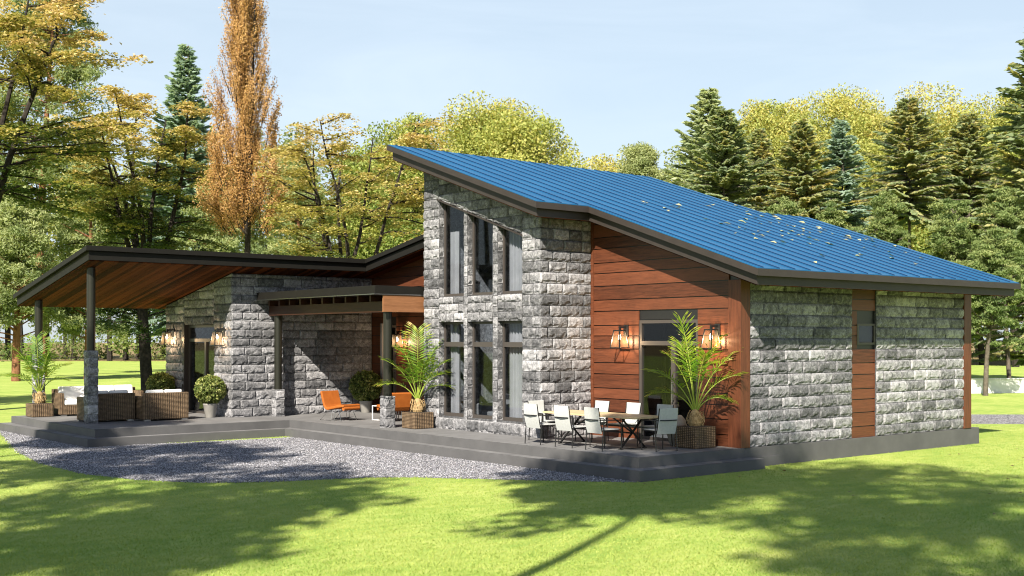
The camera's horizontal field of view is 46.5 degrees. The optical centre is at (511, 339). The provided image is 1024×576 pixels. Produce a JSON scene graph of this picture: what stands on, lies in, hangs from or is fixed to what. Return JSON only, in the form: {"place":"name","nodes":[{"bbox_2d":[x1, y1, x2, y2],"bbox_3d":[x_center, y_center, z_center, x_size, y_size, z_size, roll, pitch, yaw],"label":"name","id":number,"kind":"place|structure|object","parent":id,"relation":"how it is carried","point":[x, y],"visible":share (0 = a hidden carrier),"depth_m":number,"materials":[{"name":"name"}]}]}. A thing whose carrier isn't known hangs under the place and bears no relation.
{"place":"outdoors","nodes":[
{"label":"outdoors","id":0,"kind":"place"},
{"bbox_2d":[11,416,771,467],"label":"terrace","id":1,"kind":"structure","parent":0,"point":[642,462],"depth_m":29.07,"materials":[{"name":"concrete"}]},
{"bbox_2d":[15,409,738,456],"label":"terrace paving","id":2,"kind":"structure","parent":1,"relation":"on","point":[612,444],"depth_m":30.24,"materials":[{"name":"grey concrete"}]},
{"bbox_2d":[26,402,52,416],"bbox_3d":[-14.147,2.111,35.691,0.620,0.394,0.620,0,0,-39],"label":"wicker planter","id":3,"kind":"object","parent":2,"relation":"on","point":[44,409],"visible":0.99,"depth_m":35.46,"materials":[{"name":"brown wicker"}]},
{"bbox_2d":[0,331,71,402],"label":"potted palm","id":4,"kind":"object","parent":3,"relation":"in","point":[39,397],"visible":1,"depth_m":35.62,"materials":[{"name":"green plant"}]},
{"bbox_2d":[52,386,84,415],"bbox_3d":[-13.336,1.880,36.374,1.150,0.880,0.810,0,0,-39],"label":"wicker sofa","id":5,"kind":"object","parent":2,"relation":"on","point":[64,400],"visible":0.51,"depth_m":36.03,"materials":[{"name":"white fabric"}]},
{"bbox_2d":[77,390,134,420],"bbox_3d":[-11.490,1.880,33.724,1.380,0.880,0.810,0,0,-39],"label":"wicker sofa","id":6,"kind":"object","parent":2,"relation":"on","point":[116,404],"visible":0.71,"depth_m":33.49,"materials":[{"name":"brown wicker"}]},
{"bbox_2d":[98,385,143,395],"bbox_3d":[-12.399,1.880,37.361,1.450,0.880,0.810,0,0,-39],"label":"wicker sofa","id":7,"kind":"object","parent":2,"relation":"on","point":[129,388],"visible":0.19,"depth_m":37.53,"materials":[{"name":"white fabric"}]},
{"bbox_2d":[134,389,188,420],"bbox_3d":[-10.093,1.880,34.260,1.340,0.880,0.810,0,0,-39],"label":"wicker sofa","id":8,"kind":"object","parent":2,"relation":"on","point":[150,405],"visible":1,"depth_m":33.93,"materials":[{"name":"brown wicker"}]},
{"bbox_2d":[203,403,217,417],"bbox_3d":[-8.935,2.110,35.292,0.430,0.420,0.430,0,0,-39],"label":"flower pot","id":9,"kind":"object","parent":2,"relation":"on","point":[210,410],"visible":0.99,"depth_m":35.15,"materials":[{"name":"grey ceramic"}]},
{"bbox_2d":[193,374,226,403],"bbox_3d":[-8.915,1.493,35.298,0.983,0.941,0.990,0,0,-39],"label":"topiary bush","id":10,"kind":"object","parent":9,"relation":"in","point":[209,389],"visible":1,"depth_m":35.05,"materials":[{"name":"green plant"}]},
{"bbox_2d":[320,390,359,420],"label":"lounge chair","id":11,"kind":"object","parent":2,"relation":"on","point":[331,400],"visible":1,"depth_m":34.13,"materials":[{"name":"orange fabric"}]},
{"bbox_2d":[359,400,372,412],"bbox_3d":[-4.615,2.130,37.640,0.430,0.380,0.430,0,0,-39],"label":"flower pot","id":12,"kind":"object","parent":2,"relation":"on","point":[365,406],"visible":0.94,"depth_m":37.49,"materials":[{"name":"grey ceramic"}]},
{"bbox_2d":[348,370,381,400],"bbox_3d":[-4.609,1.479,37.647,1.139,1.057,1.128,0,0,-39],"label":"topiary bush","id":13,"kind":"object","parent":12,"relation":"in","point":[368,392],"visible":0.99,"depth_m":37.38,"materials":[{"name":"green plant"}]},
{"bbox_2d":[372,405,396,419],"bbox_3d":[-3.663,2.107,34.219,0.482,0.425,0.522,0,0,41],"label":"side table","id":14,"kind":"object","parent":2,"relation":"on","point":[378,419],"visible":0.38,"depth_m":34.16,"materials":[{"name":"white paint"}]},
{"bbox_2d":[376,392,411,420],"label":"lounge chair","id":15,"kind":"object","parent":2,"relation":"on","point":[402,401],"visible":0.5,"depth_m":33.22,"materials":[{"name":"orange fabric"}]},
{"bbox_2d":[402,411,433,428],"bbox_3d":[-2.452,2.101,31.036,0.600,0.414,0.600,0,0,-39],"label":"wicker planter","id":16,"kind":"object","parent":2,"relation":"on","point":[417,420],"visible":0.9,"depth_m":30.80,"materials":[{"name":"brown wicker"}]},
{"bbox_2d":[372,322,455,411],"bbox_3d":[-2.536,0.722,30.990,2.244,2.390,1.380,0,0,6],"label":"potted palm","id":17,"kind":"object","parent":16,"relation":"in","point":[418,405],"visible":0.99,"depth_m":30.95,"materials":[{"name":"green plant"}]},
{"bbox_2d":[523,403,558,444],"bbox_3d":[0.625,1.869,26.409,0.655,0.903,0.554,0,0,-39],"label":"dining chair","id":18,"kind":"object","parent":2,"relation":"on","point":[531,414],"visible":0.88,"depth_m":26.23,"materials":[{"name":"fabric"}]},
{"bbox_2d":[528,400,561,439],"bbox_3d":[0.730,1.869,27.373,0.554,0.903,0.654,0,0,-37],"label":"dining chair","id":19,"kind":"object","parent":2,"relation":"on","point":[541,405],"visible":0.41,"depth_m":27.62,"materials":[{"name":"white fabric"}]},
{"bbox_2d":[553,405,590,447],"bbox_3d":[1.268,1.869,25.640,0.655,0.903,0.554,0,0,-41],"label":"dining chair","id":20,"kind":"object","parent":2,"relation":"on","point":[562,417],"visible":0.95,"depth_m":25.45,"materials":[{"name":"white metal"}]},
{"bbox_2d":[575,400,609,441],"bbox_3d":[1.863,1.869,27.281,0.655,0.903,0.554,0,0,-40],"label":"dining chair","id":21,"kind":"object","parent":2,"relation":"on","point":[602,406],"visible":0.4,"depth_m":27.37,"materials":[{"name":"white fabric"}]},
{"bbox_2d":[543,410,657,449],"bbox_3d":[1.955,1.970,25.985,0.897,0.700,2.900,0,0,-39],"label":"dining table","id":22,"kind":"object","parent":2,"relation":"on","point":[622,416],"visible":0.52,"depth_m":25.40,"materials":[{"name":"brown wood"}]},
{"bbox_2d":[583,407,621,451],"bbox_3d":[1.876,1.869,24.928,0.654,0.903,0.554,0,0,-37],"label":"dining chair","id":23,"kind":"object","parent":2,"relation":"on","point":[592,420],"visible":1,"depth_m":24.78,"materials":[{"name":"white metal"}]},
{"bbox_2d":[605,402,641,443],"bbox_3d":[2.498,1.869,26.505,0.654,0.903,0.554,0,0,-37],"label":"dining chair","id":24,"kind":"object","parent":2,"relation":"on","point":[633,408],"visible":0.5,"depth_m":26.57,"materials":[{"name":"white metal"}]},
{"bbox_2d":[637,404,673,446],"bbox_3d":[3.117,1.869,25.750,0.655,0.903,0.554,0,0,-41],"label":"dining chair","id":25,"kind":"object","parent":2,"relation":"on","point":[657,411],"visible":0.42,"depth_m":25.83,"materials":[{"name":"white metal"}]},
{"bbox_2d":[641,408,678,451],"bbox_3d":[3.092,1.869,24.785,0.554,0.903,0.655,0,0,-27],"label":"dining chair","id":26,"kind":"object","parent":2,"relation":"on","point":[667,419],"visible":1,"depth_m":24.55,"materials":[{"name":"white metal"}]},
{"bbox_2d":[667,415,686,445],"bbox_3d":[3.594,1.990,26.035,0.460,0.660,0.460,0,0,-39],"label":"urn","id":27,"kind":"object","parent":2,"relation":"on","point":[681,420],"visible":0.35,"depth_m":25.89,"materials":[{"name":"grey ceramic"}]},
{"bbox_2d":[675,425,715,448],"bbox_3d":[3.917,2.081,25.498,0.620,0.454,0.620,0,0,-39],"label":"wicker planter","id":28,"kind":"object","parent":2,"relation":"on","point":[697,437],"visible":0.81,"depth_m":25.27,"materials":[{"name":"brown wicker"}]},
{"bbox_2d":[644,311,748,425],"bbox_3d":[3.892,0.632,25.474,2.383,2.500,1.378,0,0,1],"label":"potted palm","id":29,"kind":"object","parent":28,"relation":"in","point":[695,417],"visible":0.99,"depth_m":25.40,"materials":[{"name":"green plant"}]},
{"bbox_2d":[0,361,1023,575],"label":"lawn","id":30,"kind":"structure","parent":0,"point":[15,397],"depth_m":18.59,"materials":[{"name":"green plant"}]},
{"bbox_2d":[0,185,70,380],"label":"tree","id":31,"kind":"object","parent":30,"relation":"on","point":[22,231],"visible":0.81,"depth_m":77.59,"materials":[{"name":"green plant"}]},
{"bbox_2d":[0,0,115,375],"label":"tree","id":32,"kind":"object","parent":30,"relation":"on","point":[76,74],"visible":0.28,"depth_m":87.41,"materials":[{"name":"plant"}]},
{"bbox_2d":[0,0,166,234],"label":"maple tree","id":33,"kind":"object","parent":30,"relation":"on","point":[22,74],"visible":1,"depth_m":45.41,"materials":[{"name":"yellow plant"}]},
{"bbox_2d":[40,159,136,378],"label":"maple tree","id":34,"kind":"object","parent":30,"relation":"on","point":[69,329],"visible":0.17,"depth_m":81.15,"materials":[{"name":"green plant"}]},
{"bbox_2d":[42,84,240,392],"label":"maple tree","id":35,"kind":"object","parent":30,"relation":"on","point":[126,221],"visible":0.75,"depth_m":57.28,"materials":[{"name":"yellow plant"}]},
{"bbox_2d":[117,44,242,336],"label":"spruce tree","id":36,"kind":"object","parent":30,"relation":"on","point":[185,67],"visible":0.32,"depth_m":99.14,"materials":[{"name":"green plant"}]},
{"bbox_2d":[171,165,262,253],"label":"pine tree","id":37,"kind":"object","parent":30,"relation":"on","point":[196,212],"visible":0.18,"depth_m":90.75,"materials":[{"name":"green plant"}]},
{"bbox_2d":[192,0,293,252],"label":"hornbeam tree","id":38,"kind":"object","parent":30,"relation":"on","point":[246,16],"visible":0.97,"depth_m":54.50,"materials":[{"name":"orange plant"}]},
{"bbox_2d":[257,147,333,255],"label":"maple tree","id":39,"kind":"object","parent":30,"relation":"on","point":[273,250],"visible":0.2,"depth_m":93.69,"materials":[{"name":"green plant"}]},
{"bbox_2d":[0,431,635,482],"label":"gravel bed","id":40,"kind":"object","parent":30,"relation":"on","point":[312,477],"visible":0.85,"depth_m":26.12,"materials":[{"name":"grey gravel"}]},
{"bbox_2d":[248,113,461,258],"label":"maple tree","id":41,"kind":"object","parent":30,"relation":"on","point":[327,231],"visible":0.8,"depth_m":51.21,"materials":[{"name":"yellow plant"}]},
{"bbox_2d":[0,423,778,481],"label":"terrace step","id":42,"kind":"object","parent":30,"relation":"on","point":[657,474],"visible":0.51,"depth_m":28.02,"materials":[{"name":"concrete"}]},
{"bbox_2d":[1,422,762,470],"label":"step paving","id":43,"kind":"structure","parent":42,"relation":"on","point":[510,454],"depth_m":27.60,"materials":[{"name":"grey concrete"}]},
{"bbox_2d":[325,112,465,258],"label":"broadleaf tree","id":44,"kind":"object","parent":30,"relation":"on","point":[375,232],"visible":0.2,"depth_m":95.38,"materials":[{"name":"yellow plant"}]},
{"bbox_2d":[416,90,590,215],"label":"broadleaf tree","id":45,"kind":"object","parent":30,"relation":"on","point":[497,133],"visible":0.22,"depth_m":97.38,"materials":[{"name":"yellow plant"}]},
{"bbox_2d":[13,144,1020,464],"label":"house","id":46,"kind":"structure","parent":30,"relation":"on","point":[839,348],"depth_m":29.64,"materials":[{"name":"grey stone"}]},
{"bbox_2d":[160,328,174,344],"bbox_3d":[-11.062,-0.079,38.307,0.391,0.541,0.333,0,0,-39],"label":"wall lantern","id":47,"kind":"object","parent":46,"relation":"attached to","point":[167,333],"depth_m":38.28,"materials":[{"name":"glass"}]},
{"bbox_2d":[189,325,213,413],"bbox_3d":[-9.611,0.940,37.097,0.140,2.760,2.130,0,0,-39],"label":"door","id":48,"kind":"structure","parent":46,"relation":"in","point":[206,341],"depth_m":37.53,"materials":[{"name":"grey metal"}]},
{"bbox_2d":[210,327,224,345],"bbox_3d":[-8.749,-0.079,35.483,0.391,0.541,0.333,0,0,-39],"label":"wall lantern","id":49,"kind":"object","parent":46,"relation":"attached to","point":[222,332],"depth_m":35.46,"materials":[{"name":"glass"}]},
{"bbox_2d":[392,325,396,412],"bbox_3d":[-3.837,0.940,37.605,0.140,2.760,0.760,0,0,-39],"label":"door","id":50,"kind":"structure","parent":46,"relation":"in","point":[393,326],"depth_m":37.39,"materials":[{"name":"brown metal"}]},
{"bbox_2d":[392,330,403,347],"bbox_3d":[-3.530,-0.009,36.874,0.391,0.541,0.333,0,0,-39],"label":"wall lantern","id":51,"kind":"object","parent":46,"relation":"attached to","point":[397,336],"depth_m":36.84,"materials":[{"name":"clear glass"}]},
{"bbox_2d":[444,322,463,416],"bbox_3d":[-1.425,0.776,30.752,0.070,2.424,1.036,0,0,-39],"label":"window","id":52,"kind":"structure","parent":46,"relation":"in","point":[446,344],"depth_m":31.10,"materials":[{"name":"grey metal"}]},
{"bbox_2d":[444,204,463,296],"bbox_3d":[-1.421,-2.346,30.756,0.060,2.492,1.036,0,0,-39],"label":"window","id":53,"kind":"structure","parent":46,"relation":"in","point":[445,206],"depth_m":31.12,"materials":[{"name":"grey metal"}]},
{"bbox_2d":[450,231,459,293],"bbox_3d":[-1.473,-1.975,31.059,0.100,1.650,0.300,0,0,-39],"label":"curtain","id":54,"kind":"object","parent":46,"relation":"hanging from","point":[455,262],"visible":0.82,"depth_m":30.99,"materials":[{"name":"white fabric"}]},
{"bbox_2d":[451,324,459,412],"bbox_3d":[-1.480,0.775,31.067,0.100,2.350,0.360,0,0,-39],"label":"curtain","id":55,"kind":"object","parent":46,"relation":"hanging from","point":[455,370],"visible":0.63,"depth_m":31.04,"materials":[{"name":"white fabric"}]},
{"bbox_2d":[473,322,492,418],"bbox_3d":[-0.665,0.776,29.824,0.070,2.424,0.996,0,0,-39],"label":"window","id":56,"kind":"structure","parent":46,"relation":"in","point":[475,344],"depth_m":30.17,"materials":[{"name":"grey metal"}]},
{"bbox_2d":[473,216,492,294],"bbox_3d":[-0.661,-2.141,29.827,0.060,2.082,0.996,0,0,-39],"label":"window","id":57,"kind":"structure","parent":46,"relation":"in","point":[474,218],"depth_m":30.17,"materials":[{"name":"grey metal"}]},
{"bbox_2d":[476,394,509,415],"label":"club chair","id":58,"kind":"object","parent":46,"relation":"on","point":[484,408],"visible":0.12,"depth_m":31.34,"materials":[{"name":"grey fabric"}]},
{"bbox_2d":[506,405,509,416],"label":"club chair","id":59,"kind":"object","parent":46,"relation":"on","point":[507,410],"visible":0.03,"depth_m":30.36,"materials":[{"name":"grey fabric"}]},
{"bbox_2d":[503,228,521,293],"bbox_3d":[0.086,-1.936,28.914,0.060,1.672,0.916,0,0,-39],"label":"window","id":60,"kind":"structure","parent":46,"relation":"in","point":[504,230],"depth_m":29.23,"materials":[{"name":"grey metal"}]},
{"bbox_2d":[503,321,522,421],"bbox_3d":[0.083,0.776,28.911,0.070,2.424,0.916,0,0,-39],"label":"window","id":61,"kind":"structure","parent":46,"relation":"in","point":[505,344],"depth_m":29.22,"materials":[{"name":"grey metal"}]},
{"bbox_2d":[510,323,522,417],"bbox_3d":[0.208,0.775,29.007,0.104,2.350,0.826,0,0,-39],"label":"curtain","id":62,"kind":"object","parent":46,"relation":"hanging from","point":[516,373],"visible":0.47,"depth_m":29.07,"materials":[{"name":"white fabric"}]},
{"bbox_2d":[510,232,522,290],"bbox_3d":[0.208,-1.905,29.007,0.104,1.510,0.826,0,0,-39],"label":"curtain","id":63,"kind":"object","parent":46,"relation":"hanging from","point":[516,262],"visible":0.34,"depth_m":29.15,"materials":[{"name":"white fabric"}]},
{"bbox_2d":[610,325,629,347],"bbox_3d":[2.538,-0.059,27.884,0.391,0.541,0.333,0,0,-39],"label":"wall lantern","id":64,"kind":"object","parent":46,"relation":"attached to","point":[625,330],"depth_m":27.87,"materials":[{"name":"clear glass"}]},
{"bbox_2d":[639,319,698,440],"bbox_3d":[3.542,0.940,27.013,0.140,2.760,1.820,0,0,-39],"label":"door","id":65,"kind":"structure","parent":46,"relation":"in","point":[674,399],"depth_m":27.25,"materials":[{"name":"brown metal"}]},
{"bbox_2d":[700,324,721,348],"bbox_3d":[4.312,-0.059,25.717,0.391,0.541,0.333,0,0,-39],"label":"wall lantern","id":66,"kind":"object","parent":46,"relation":"attached to","point":[716,329],"depth_m":25.70,"materials":[{"name":"glass"}]},
{"bbox_2d":[642,201,923,263],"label":"fallen leaves","id":67,"kind":"object","parent":46,"relation":"on","point":[790,230],"visible":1,"depth_m":31.25,"materials":[{"name":"brown plant"}]},
{"bbox_2d":[856,323,874,344],"bbox_3d":[8.401,-0.120,28.315,0.728,0.500,0.040,0,0,-39],"label":"window","id":68,"kind":"structure","parent":46,"relation":"in","point":[873,325],"depth_m":28.33,"materials":[{"name":"grey glass"}]},
{"bbox_2d":[576,143,660,172],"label":"broadleaf tree","id":69,"kind":"object","parent":30,"relation":"on","point":[599,166],"visible":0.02,"depth_m":125.45,"materials":[{"name":"yellow plant"}]},
{"bbox_2d":[613,141,674,180],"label":"broadleaf tree","id":70,"kind":"object","parent":30,"relation":"on","point":[641,159],"visible":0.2,"depth_m":111.05,"materials":[{"name":"plant"}]},
{"bbox_2d":[666,116,744,182],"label":"broadleaf tree","id":71,"kind":"object","parent":30,"relation":"on","point":[680,162],"depth_m":129.71,"materials":[{"name":"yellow plant"}]},
{"bbox_2d":[662,87,754,200],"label":"pine tree","id":72,"kind":"object","parent":30,"relation":"on","point":[708,101],"visible":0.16,"depth_m":109.37,"materials":[{"name":"green plant"}]},
{"bbox_2d":[674,107,773,212],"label":"spruce tree","id":73,"kind":"object","parent":30,"relation":"on","point":[724,156],"visible":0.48,"depth_m":73.35,"materials":[{"name":"green plant"}]},
{"bbox_2d":[730,128,782,211],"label":"spruce tree","id":74,"kind":"object","parent":30,"relation":"on","point":[760,143],"visible":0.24,"depth_m":79.53,"materials":[{"name":"green plant"}]},
{"bbox_2d":[765,196,804,216],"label":"pine tree","id":75,"kind":"object","parent":30,"relation":"on","point":[784,209],"visible":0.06,"depth_m":65.72,"materials":[{"name":"plant"}]},
{"bbox_2d":[737,97,865,223],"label":"broadleaf tree","id":76,"kind":"object","parent":30,"relation":"on","point":[761,118],"visible":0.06,"depth_m":118.14,"materials":[{"name":"yellow plant"}]},
{"bbox_2d":[750,118,856,227],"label":"spruce tree","id":77,"kind":"object","parent":30,"relation":"on","point":[803,187],"visible":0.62,"depth_m":75.37,"materials":[{"name":"green plant"}]},
{"bbox_2d":[644,448,1023,513],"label":"fallen leaves","id":78,"kind":"object","parent":30,"relation":"on","point":[949,454],"visible":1,"depth_m":23.54,"materials":[{"name":"brown plant"}]},
{"bbox_2d":[773,82,898,221],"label":"broadleaf tree","id":79,"kind":"object","parent":30,"relation":"on","point":[819,121],"visible":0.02,"depth_m":125.37,"materials":[{"name":"yellow plant"}]},
{"bbox_2d":[815,200,859,231],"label":"pine tree","id":80,"kind":"object","parent":30,"relation":"on","point":[836,218],"visible":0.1,"depth_m":63.58,"materials":[{"name":"plant"}]},
{"bbox_2d":[810,119,881,239],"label":"spruce tree","id":81,"kind":"object","parent":30,"relation":"on","point":[840,146],"visible":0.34,"depth_m":81.44,"materials":[{"name":"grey plant"}]},
{"bbox_2d":[817,87,947,253],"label":"broadleaf tree","id":82,"kind":"object","parent":30,"relation":"on","point":[859,126],"visible":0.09,"depth_m":119.20,"materials":[{"name":"yellow plant"}]},
{"bbox_2d":[856,189,915,247],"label":"pine tree","id":83,"kind":"object","parent":30,"relation":"on","point":[882,224],"visible":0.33,"depth_m":62.53,"materials":[{"name":"green plant"}]},
{"bbox_2d":[848,97,971,248],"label":"spruce tree","id":84,"kind":"object","parent":30,"relation":"on","point":[921,169],"visible":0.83,"depth_m":71.46,"materials":[{"name":"green plant"}]},
{"bbox_2d":[884,81,978,315],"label":"broadleaf tree","id":85,"kind":"object","parent":30,"relation":"on","point":[918,230],"visible":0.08,"depth_m":121.01,"materials":[{"name":"yellow plant"}]},
{"bbox_2d":[924,198,981,343],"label":"pine tree","id":86,"kind":"object","parent":30,"relation":"on","point":[949,224],"visible":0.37,"depth_m":59.29,"materials":[{"name":"plant"}]},
{"bbox_2d":[904,113,1012,250],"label":"spruce tree","id":87,"kind":"object","parent":30,"relation":"on","point":[969,142],"visible":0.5,"depth_m":73.48,"materials":[{"name":"green plant"}]},
{"bbox_2d":[926,85,1023,366],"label":"broadleaf tree","id":88,"kind":"object","parent":30,"relation":"on","point":[998,121],"visible":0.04,"depth_m":115.48,"materials":[{"name":"yellow plant"}]},
{"bbox_2d":[945,39,1023,366],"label":"spruce tree","id":89,"kind":"object","parent":30,"relation":"on","point":[1011,139],"visible":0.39,"depth_m":66.00,"materials":[{"name":"green plant"}]},
{"bbox_2d":[967,227,1023,395],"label":"deciduous tree","id":90,"kind":"object","parent":30,"relation":"on","point":[999,247],"visible":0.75,"depth_m":57.01,"materials":[{"name":"plant"}]},
{"bbox_2d":[967,186,1023,377],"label":"deciduous tree","id":91,"kind":"object","parent":30,"relation":"on","point":[1005,209],"visible":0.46,"depth_m":64.16,"materials":[{"name":"green plant"}]},
{"bbox_2d":[971,378,1023,392],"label":"wall","id":92,"kind":"structure","parent":30,"relation":"on","point":[1005,385],"depth_m":60.69,"materials":[{"name":"white paint"}]},
{"bbox_2d":[0,343,1023,365],"bbox_3d":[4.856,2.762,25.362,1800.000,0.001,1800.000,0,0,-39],"label":"ground","id":93,"kind":"structure","parent":0,"point":[118,358],"depth_m":190.31,"materials":[{"name":"green plant"}]},
{"bbox_2d":[0,115,1023,361],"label":"woods","id":94,"kind":"object","parent":93,"relation":"on","point":[124,343],"visible":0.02,"depth_m":157.36,"materials":[{"name":"green plant"}]},
{"bbox_2d":[859,81,957,224],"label":"broadleaf tree","id":95,"kind":"object","parent":93,"relation":"on","point":[916,91],"depth_m":128.69,"materials":[{"name":"yellow plant"}]},
{"bbox_2d":[938,101,1023,364],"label":"broadleaf tree","id":96,"kind":"object","parent":93,"relation":"on","point":[981,348],"depth_m":127.84,"materials":[{"name":"yellow plant"}]},
{"bbox_2d":[0,0,1023,342],"label":"sky","id":97,"kind":"structure","parent":0,"point":[615,74],"materials":[{"name":"blue"}]},
{"bbox_2d":[971,414,1023,423],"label":"gravel path","id":98,"kind":"structure","parent":0,"point":[997,418],"depth_m":41.02,"materials":[{"name":"grey gravel"}]},
{"bbox_3d":[-11.268,2.110,38.268,0.430,0.420,0.430,0,0,-39],"label":"flower pot","id":99,"kind":"object","parent":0,"visible":0},
{"bbox_2d":[145,371,175,389],"bbox_3d":[-11.271,1.490,38.258,0.994,0.955,0.978,0,0,-39],"label":"topiary bush","id":100,"kind":"object","parent":99,"relation":"in","point":[155,381],"visible":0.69,"depth_m":38.00,"materials":[{"name":"green plant"}]}
]}

